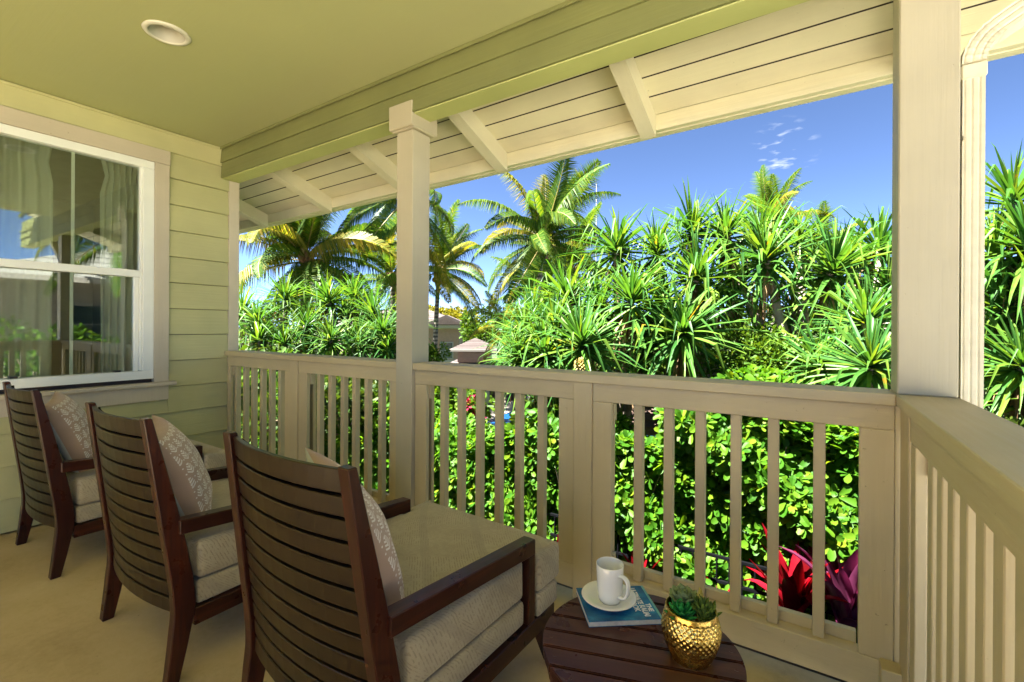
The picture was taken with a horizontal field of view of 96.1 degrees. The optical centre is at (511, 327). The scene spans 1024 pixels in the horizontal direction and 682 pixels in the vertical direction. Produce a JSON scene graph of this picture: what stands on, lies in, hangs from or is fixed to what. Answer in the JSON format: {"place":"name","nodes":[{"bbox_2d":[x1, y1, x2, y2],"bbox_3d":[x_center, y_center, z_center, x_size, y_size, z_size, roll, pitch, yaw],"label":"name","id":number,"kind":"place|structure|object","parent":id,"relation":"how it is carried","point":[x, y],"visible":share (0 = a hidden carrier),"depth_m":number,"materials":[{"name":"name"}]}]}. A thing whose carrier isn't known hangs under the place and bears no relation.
{"place":"outdoors","nodes":[
{"label":"outdoors","id":0,"kind":"place"},
{"bbox_2d":[49,148,138,375],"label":"room behind window","id":1,"kind":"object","parent":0,"point":[89,175],"visible":0.2,"depth_m":5.40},
{"bbox_2d":[0,136,52,378],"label":"curtain","id":2,"kind":"object","parent":1,"relation":"in","point":[26,206],"visible":0.81,"depth_m":3.01,"materials":[{"name":"white fabric"}]},
{"bbox_2d":[100,160,137,372],"bbox_3d":[-2.903,-0.364,3.408,0.069,1.750,0.230,0,0,33],"label":"curtain","id":3,"kind":"object","parent":1,"relation":"in","point":[119,219],"visible":0.73,"depth_m":3.39,"materials":[{"name":"white fabric"}]},
{"bbox_2d":[0,0,566,146],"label":"lanai ceiling","id":4,"kind":"structure","parent":0,"point":[233,70],"depth_m":2.47,"materials":[{"name":"paint"}]},
{"bbox_2d":[141,20,190,45],"bbox_3d":[-1.740,-1.510,2.320,0.202,0.067,0.202,0,0,33],"label":"ceiling light","id":5,"kind":"object","parent":4,"relation":"attached to","point":[166,32],"visible":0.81,"depth_m":2.35,"materials":[{"name":"white plastic"}]},
{"bbox_2d":[239,328,1020,681],"bbox_3d":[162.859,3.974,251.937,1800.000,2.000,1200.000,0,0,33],"label":"ground","id":6,"kind":"structure","parent":0,"point":[735,644],"depth_m":3.79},
{"bbox_2d":[245,302,318,347],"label":"tree","id":7,"kind":"object","parent":6,"relation":"on","point":[279,324],"visible":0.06,"depth_m":65.76,"materials":[{"name":"green plant"}]},
{"bbox_2d":[239,343,336,450],"bbox_3d":[-4.003,1.484,7.397,2.748,2.502,2.504,0,0,12],"label":"shrub","id":8,"kind":"object","parent":6,"relation":"on","point":[281,349],"visible":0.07,"depth_m":7.12,"materials":[{"name":"green plant"}]},
{"bbox_2d":[239,273,340,353],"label":"pandanus tree","id":9,"kind":"object","parent":6,"relation":"on","point":[253,317],"visible":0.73,"depth_m":9.53,"materials":[{"name":"green plant"}]},
{"bbox_2d":[241,374,389,445],"bbox_3d":[-2.849,1.639,7.395,2.729,2.206,3.282,0,0,18],"label":"shrub","id":10,"kind":"object","parent":6,"relation":"on","point":[362,384],"visible":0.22,"depth_m":6.54,"materials":[{"name":"green plant"}]},
{"bbox_2d":[239,210,396,345],"bbox_3d":[-6.831,-1.292,15.599,6.307,9.410,6.032,0,0,-36],"label":"coconut palm","id":11,"kind":"object","parent":6,"relation":"on","point":[291,241],"visible":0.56,"depth_m":14.56,"materials":[{"name":"green plant"}]},
{"bbox_2d":[285,268,393,357],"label":"pandanus tree","id":12,"kind":"object","parent":6,"relation":"on","point":[332,342],"visible":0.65,"depth_m":9.61,"materials":[{"name":"green plant"}]},
{"bbox_2d":[332,272,443,358],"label":"pandanus tree","id":13,"kind":"object","parent":6,"relation":"on","point":[385,325],"visible":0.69,"depth_m":9.83,"materials":[{"name":"green plant"}]},
{"bbox_2d":[336,189,456,282],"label":"coconut palm","id":14,"kind":"object","parent":6,"relation":"on","point":[386,209],"visible":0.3,"depth_m":15.90,"materials":[{"name":"green plant"}]},
{"bbox_2d":[336,219,456,391],"bbox_3d":[-5.270,-0.531,19.844,4.749,9.041,4.874,0,0,33],"label":"coconut palm","id":15,"kind":"object","parent":6,"relation":"on","point":[392,264],"visible":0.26,"depth_m":19.88,"materials":[{"name":"green plant"}]},
{"bbox_2d":[338,309,466,362],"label":"distant house","id":16,"kind":"structure","parent":6,"relation":"on","point":[450,335],"depth_m":39.80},
{"bbox_2d":[440,342,452,358],"bbox_3d":[-5.652,1.963,39.790,1.150,1.500,0.060,0,0,-1],"label":"window","id":17,"kind":"structure","parent":16,"relation":"in","point":[450,344],"depth_m":39.80,"materials":[{"name":"grey glass"}]},
{"bbox_2d":[383,199,489,345],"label":"coconut palm","id":18,"kind":"object","parent":6,"relation":"on","point":[449,287],"visible":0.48,"depth_m":21.72,"materials":[{"name":"green plant"}]},
{"bbox_2d":[241,396,633,541],"bbox_3d":[-2.067,1.740,7.791,8.779,1.917,2.354,0,0,33],"label":"hedge","id":19,"kind":"object","parent":6,"relation":"on","point":[530,473],"visible":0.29,"depth_m":5.64,"materials":[{"name":"green plant"}]},
{"bbox_2d":[428,341,450,361],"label":"shrub","id":20,"kind":"object","parent":6,"relation":"on","point":[434,355],"visible":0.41,"depth_m":19.86,"materials":[{"name":"green plant"}]},
{"bbox_2d":[429,304,480,322],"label":"spreading tree","id":21,"kind":"object","parent":6,"relation":"on","point":[454,313],"visible":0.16,"depth_m":58.20,"materials":[{"name":"yellow plant"}]},
{"bbox_2d":[434,386,490,424],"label":"shrub","id":22,"kind":"object","parent":6,"relation":"on","point":[453,391],"visible":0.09,"depth_m":9.43,"materials":[{"name":"green plant"}]},
{"bbox_2d":[449,389,494,424],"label":"flowering bush","id":23,"kind":"object","parent":6,"relation":"on","point":[471,401],"visible":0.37,"depth_m":8.23,"materials":[{"name":"green plant"}]},
{"bbox_2d":[458,309,500,346],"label":"shrub","id":24,"kind":"object","parent":6,"relation":"on","point":[469,329],"visible":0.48,"depth_m":32.73,"materials":[{"name":"green plant"}]},
{"bbox_2d":[450,338,514,403],"bbox_3d":[-2.156,2.424,26.976,5.840,3.640,5.850,0,0,-1],"label":"gazebo","id":25,"kind":"object","parent":6,"relation":"on","point":[468,353],"visible":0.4,"depth_m":26.03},
{"bbox_2d":[471,303,517,342],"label":"tree","id":26,"kind":"object","parent":6,"relation":"on","point":[484,319],"visible":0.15,"depth_m":73.02,"materials":[{"name":"green plant"}]},
{"bbox_2d":[469,288,526,402],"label":"coconut palm","id":27,"kind":"object","parent":6,"relation":"on","point":[486,312],"visible":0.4,"depth_m":24.01,"materials":[{"name":"green plant"}]},
{"bbox_2d":[485,396,527,418],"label":"pool deck","id":28,"kind":"structure","parent":6,"relation":"on","point":[508,408],"depth_m":21.30,"materials":[{"name":"beige"}]},
{"bbox_2d":[486,411,512,425],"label":"pool","id":29,"kind":"structure","parent":28,"relation":"in","point":[506,419],"depth_m":18.56,"materials":[{"name":"liquid"}]},
{"bbox_2d":[509,395,552,424],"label":"shrub","id":30,"kind":"object","parent":6,"relation":"on","point":[512,417],"visible":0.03,"depth_m":6.24,"materials":[{"name":"green plant"}]},
{"bbox_2d":[489,256,583,312],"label":"coconut palm","id":31,"kind":"object","parent":6,"relation":"on","point":[499,259],"visible":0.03,"depth_m":26.54,"materials":[{"name":"green plant"}]},
{"bbox_2d":[457,157,620,401],"bbox_3d":[1.246,-1.638,19.148,6.402,11.549,6.909,0,0,13],"label":"coconut palm","id":32,"kind":"object","parent":6,"relation":"on","point":[554,213],"visible":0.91,"depth_m":18.14,"materials":[{"name":"green plant"}]},
{"bbox_2d":[474,276,611,411],"bbox_3d":[0.517,1.045,6.692,2.398,3.816,3.061,0,0,33],"label":"pandanus tree","id":33,"kind":"object","parent":6,"relation":"on","point":[520,350],"visible":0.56,"depth_m":5.97,"materials":[{"name":"green plant"}]},
{"bbox_2d":[507,201,613,306],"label":"coconut palm","id":34,"kind":"object","parent":6,"relation":"on","point":[590,215],"visible":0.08,"depth_m":24.39,"materials":[{"name":"green plant"}]},
{"bbox_2d":[507,314,651,408],"bbox_3d":[1.437,1.428,9.674,3.895,3.660,3.640,0,0,33],"label":"shrub","id":35,"kind":"object","parent":6,"relation":"on","point":[598,368],"visible":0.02,"depth_m":8.60,"materials":[{"name":"green plant"}]},
{"bbox_2d":[511,203,705,425],"bbox_3d":[1.168,0.513,6.264,2.724,4.812,3.032,0,0,-8],"label":"pandanus tree","id":36,"kind":"object","parent":6,"relation":"on","point":[589,340],"visible":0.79,"depth_m":5.93,"materials":[{"name":"green plant"}]},
{"bbox_2d":[620,550,662,571],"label":"ti plant","id":37,"kind":"object","parent":6,"relation":"on","point":[627,560],"visible":0.09,"depth_m":4.40,"materials":[{"name":"red plant"}]},
{"bbox_2d":[629,406,658,435],"bbox_3d":[3.815,2.778,10.886,3.532,3.028,3.060,0,0,19],"label":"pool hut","id":38,"kind":"object","parent":6,"relation":"on","point":[651,424],"visible":0.02,"depth_m":9.78,"materials":[{"name":"brown"}]},
{"bbox_2d":[595,175,798,377],"bbox_3d":[2.470,0.347,6.466,2.765,5.197,3.620,0,0,33],"label":"pandanus tree","id":39,"kind":"object","parent":6,"relation":"on","point":[693,329],"visible":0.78,"depth_m":5.95,"materials":[{"name":"green plant"}]},
{"bbox_2d":[550,513,857,639],"bbox_3d":[1.727,2.372,4.259,3.100,0.628,0.024,0,0,33],"label":"garden fence","id":40,"kind":"object","parent":6,"relation":"on","point":[755,591],"visible":0.13,"depth_m":4.13,"materials":[{"name":"black metal"}]},
{"bbox_2d":[555,364,858,642],"bbox_3d":[2.361,1.549,4.729,3.880,2.355,2.266,0,0,33],"label":"hedge","id":41,"kind":"object","parent":6,"relation":"on","point":[796,483],"visible":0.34,"depth_m":4.13,"materials":[{"name":"green plant"}]},
{"bbox_2d":[594,315,836,384],"bbox_3d":[3.061,1.517,9.004,3.755,3.848,7.089,0,0,14],"label":"shrub","id":42,"kind":"object","parent":6,"relation":"on","point":[660,369],"depth_m":7.99,"materials":[{"name":"green plant"}]},
{"bbox_2d":[694,321,810,383],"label":"shrub","id":43,"kind":"object","parent":6,"relation":"on","point":[757,341],"visible":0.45,"depth_m":5.45,"materials":[{"name":"green plant"}]},
{"bbox_2d":[671,186,891,352],"bbox_3d":[4.118,0.307,6.885,3.922,5.268,3.160,0,0,-41],"label":"pandanus tree","id":44,"kind":"object","parent":6,"relation":"on","point":[760,237],"visible":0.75,"depth_m":6.15,"materials":[{"name":"green plant"}]},
{"bbox_2d":[734,165,834,331],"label":"coconut palm","id":45,"kind":"object","parent":6,"relation":"on","point":[765,186],"visible":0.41,"depth_m":20.32,"materials":[{"name":"green plant"}]},
{"bbox_2d":[743,523,849,612],"bbox_3d":[2.323,2.167,3.676,0.715,1.011,0.868,0,0,-7],"label":"ti plant","id":46,"kind":"object","parent":6,"relation":"on","point":[795,584],"visible":0.56,"depth_m":3.61,"materials":[{"name":"red plant"}]},
{"bbox_2d":[779,538,857,628],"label":"ti plant","id":47,"kind":"object","parent":6,"relation":"on","point":[841,583],"visible":0.45,"depth_m":3.43,"materials":[{"name":"purple plant"}]},
{"bbox_2d":[777,200,866,289],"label":"coconut palm","id":48,"kind":"object","parent":6,"relation":"on","point":[825,208],"visible":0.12,"depth_m":19.28,"materials":[{"name":"green plant"}]},
{"bbox_2d":[713,295,988,408],"bbox_3d":[6.296,1.478,8.761,4.365,4.487,4.305,0,0,33],"label":"shrub","id":49,"kind":"object","parent":6,"relation":"on","point":[772,319],"visible":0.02,"depth_m":9.32,"materials":[{"name":"green plant"}]},
{"bbox_2d":[761,205,990,388],"bbox_3d":[4.533,0.468,5.829,2.325,4.687,5.418,0,0,33],"label":"pandanus tree","id":50,"kind":"object","parent":6,"relation":"on","point":[854,350],"visible":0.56,"depth_m":4.83,"materials":[{"name":"green plant"}]},
{"bbox_2d":[984,137,1023,425],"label":"pandanus tree","id":51,"kind":"object","parent":6,"relation":"on","point":[1004,333],"visible":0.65,"depth_m":4.56,"materials":[{"name":"green plant"}]},
{"bbox_2d":[985,400,1023,426],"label":"shrub","id":52,"kind":"object","parent":6,"relation":"on","point":[1014,419],"visible":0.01,"depth_m":4.11,"materials":[{"name":"green plant"}]},
{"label":"lanai foundation","id":53,"kind":"structure","parent":6,"relation":"on","visible":0},
{"bbox_2d":[0,524,839,681],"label":"lanai floor","id":54,"kind":"structure","parent":53,"relation":"on","point":[56,630],"depth_m":1.90,"materials":[{"name":"concrete"}]},
{"bbox_2d":[2,381,227,579],"bbox_3d":[-2.390,0.787,2.822,0.718,0.955,0.948,0,0,33],"label":"lounge chair","id":55,"kind":"object","parent":54,"relation":"on","point":[59,495],"visible":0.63,"depth_m":2.40,"materials":[{"name":"brown wood"}]},
{"bbox_2d":[45,391,92,472],"bbox_3d":[-2.502,0.600,2.632,0.172,0.472,0.472,-25,18,-34],"label":"throw pillow","id":56,"kind":"object","parent":55,"relation":"on","point":[67,415],"visible":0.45,"depth_m":2.49,"materials":[{"name":"fabric"}]},
{"bbox_2d":[0,79,238,533],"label":"house wall","id":57,"kind":"structure","parent":54,"relation":"on","point":[185,275],"depth_m":3.45,"materials":[{"name":"paint"}]},
{"bbox_2d":[0,105,176,417],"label":"window","id":58,"kind":"structure","parent":57,"relation":"in","point":[150,343],"depth_m":3.33,"materials":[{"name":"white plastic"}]},
{"bbox_2d":[239,0,1023,233],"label":"roof eave","id":59,"kind":"object","parent":57,"relation":"on","point":[806,52],"visible":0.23,"depth_m":2.60,"materials":[{"name":"paint"}]},
{"bbox_2d":[85,402,242,681],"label":"lounge chair","id":60,"kind":"object","parent":54,"relation":"on","point":[164,555],"visible":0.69,"depth_m":1.72,"materials":[{"name":"brown wood"}]},
{"bbox_2d":[151,414,211,516],"bbox_3d":[-1.401,0.612,1.947,0.164,0.472,0.472,-25,17,-32],"label":"throw pillow","id":61,"kind":"object","parent":60,"relation":"on","point":[190,479],"visible":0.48,"depth_m":1.82,"materials":[{"name":"fabric"}]},
{"bbox_2d":[223,431,558,681],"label":"lounge chair","id":62,"kind":"object","parent":54,"relation":"on","point":[475,603],"visible":0.99,"depth_m":1.28,"materials":[{"name":"brown wood"}]},
{"bbox_2d":[305,447,403,605],"bbox_3d":[-0.466,0.629,1.392,0.165,0.472,0.472,-24,21,-30],"label":"throw pillow","id":63,"kind":"object","parent":62,"relation":"on","point":[390,571],"visible":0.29,"depth_m":1.26,"materials":[{"name":"fabric"}]},
{"bbox_2d":[389,100,436,506],"bbox_3d":[-0.597,-0.013,2.756,0.190,2.575,0.215,0,0,33],"label":"porch post","id":64,"kind":"object","parent":54,"relation":"on","point":[412,131],"visible":0.75,"depth_m":2.70,"materials":[{"name":"paint"}]},
{"bbox_2d":[220,0,809,182],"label":"header beam","id":65,"kind":"structure","parent":64,"relation":"on","point":[563,40],"depth_m":2.32,"materials":[{"name":"paint"}]},
{"bbox_2d":[224,350,895,681],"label":"front railing","id":66,"kind":"object","parent":54,"relation":"on","point":[816,640],"visible":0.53,"depth_m":2.03,"materials":[{"name":"beige paint"}]},
{"bbox_2d":[543,594,746,681],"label":"side table","id":67,"kind":"object","parent":54,"relation":"on","point":[576,648],"visible":0.65,"depth_m":1.17,"materials":[{"name":"brown wood"}]},
{"bbox_2d":[576,585,661,626],"bbox_3d":[0.313,0.823,1.365,0.213,0.016,0.167,0,0,-4],"label":"guidebook","id":68,"kind":"object","parent":67,"relation":"on","point":[643,610],"visible":0.47,"depth_m":1.31,"materials":[{"name":"paper"}]},
{"bbox_2d":[581,580,636,610],"bbox_3d":[0.289,0.805,1.373,0.161,0.018,0.161,0,0,33],"label":"saucer","id":69,"kind":"object","parent":68,"relation":"on","point":[589,592],"visible":0.53,"depth_m":1.36,"materials":[{"name":"white ceramic"}]},
{"bbox_2d":[596,557,630,605],"bbox_3d":[0.293,0.756,1.357,0.080,0.109,0.106,0,0,-9],"label":"mug","id":70,"kind":"object","parent":69,"relation":"on","point":[611,577],"visible":1,"depth_m":1.34,"materials":[{"name":"white ceramic"}]},
{"bbox_2d":[661,596,721,669],"bbox_3d":[0.452,0.769,1.163,0.144,0.126,0.143,0,0,33],"label":"plant pot","id":71,"kind":"object","parent":67,"relation":"on","point":[693,644],"visible":0.76,"depth_m":1.11,"materials":[{"name":"gold metal"}]},
{"bbox_2d":[664,598,696,620],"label":"succulent","id":72,"kind":"object","parent":71,"relation":"in","point":[681,610],"visible":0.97,"depth_m":1.15,"materials":[{"name":"green plant"}]},
{"bbox_2d":[668,583,696,603],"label":"succulent","id":73,"kind":"object","parent":71,"relation":"in","point":[685,594],"visible":0.92,"depth_m":1.19,"materials":[{"name":"green plant"}]},
{"bbox_2d":[690,587,721,621],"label":"succulent","id":74,"kind":"object","parent":71,"relation":"in","point":[704,607],"visible":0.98,"depth_m":1.15,"materials":[{"name":"green plant"}]},
{"bbox_2d":[879,0,960,681],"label":"corner post","id":75,"kind":"object","parent":54,"relation":"on","point":[925,200],"visible":0.56,"depth_m":1.45,"materials":[{"name":"paint"}]},
{"bbox_2d":[958,0,1023,408],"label":"downspout","id":76,"kind":"object","parent":75,"relation":"attached to","point":[1000,26],"visible":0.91,"depth_m":1.41,"materials":[{"name":"paint"}]},
{"bbox_2d":[889,389,1023,681],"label":"side railing","id":77,"kind":"object","parent":54,"relation":"on","point":[961,596],"visible":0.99,"depth_m":0.98,"materials":[{"name":"beige paint"}]},
{"bbox_2d":[239,53,1023,330],"label":"sky","id":78,"kind":"structure","parent":0,"point":[842,144],"materials":[{"name":"blue"}]}
]}

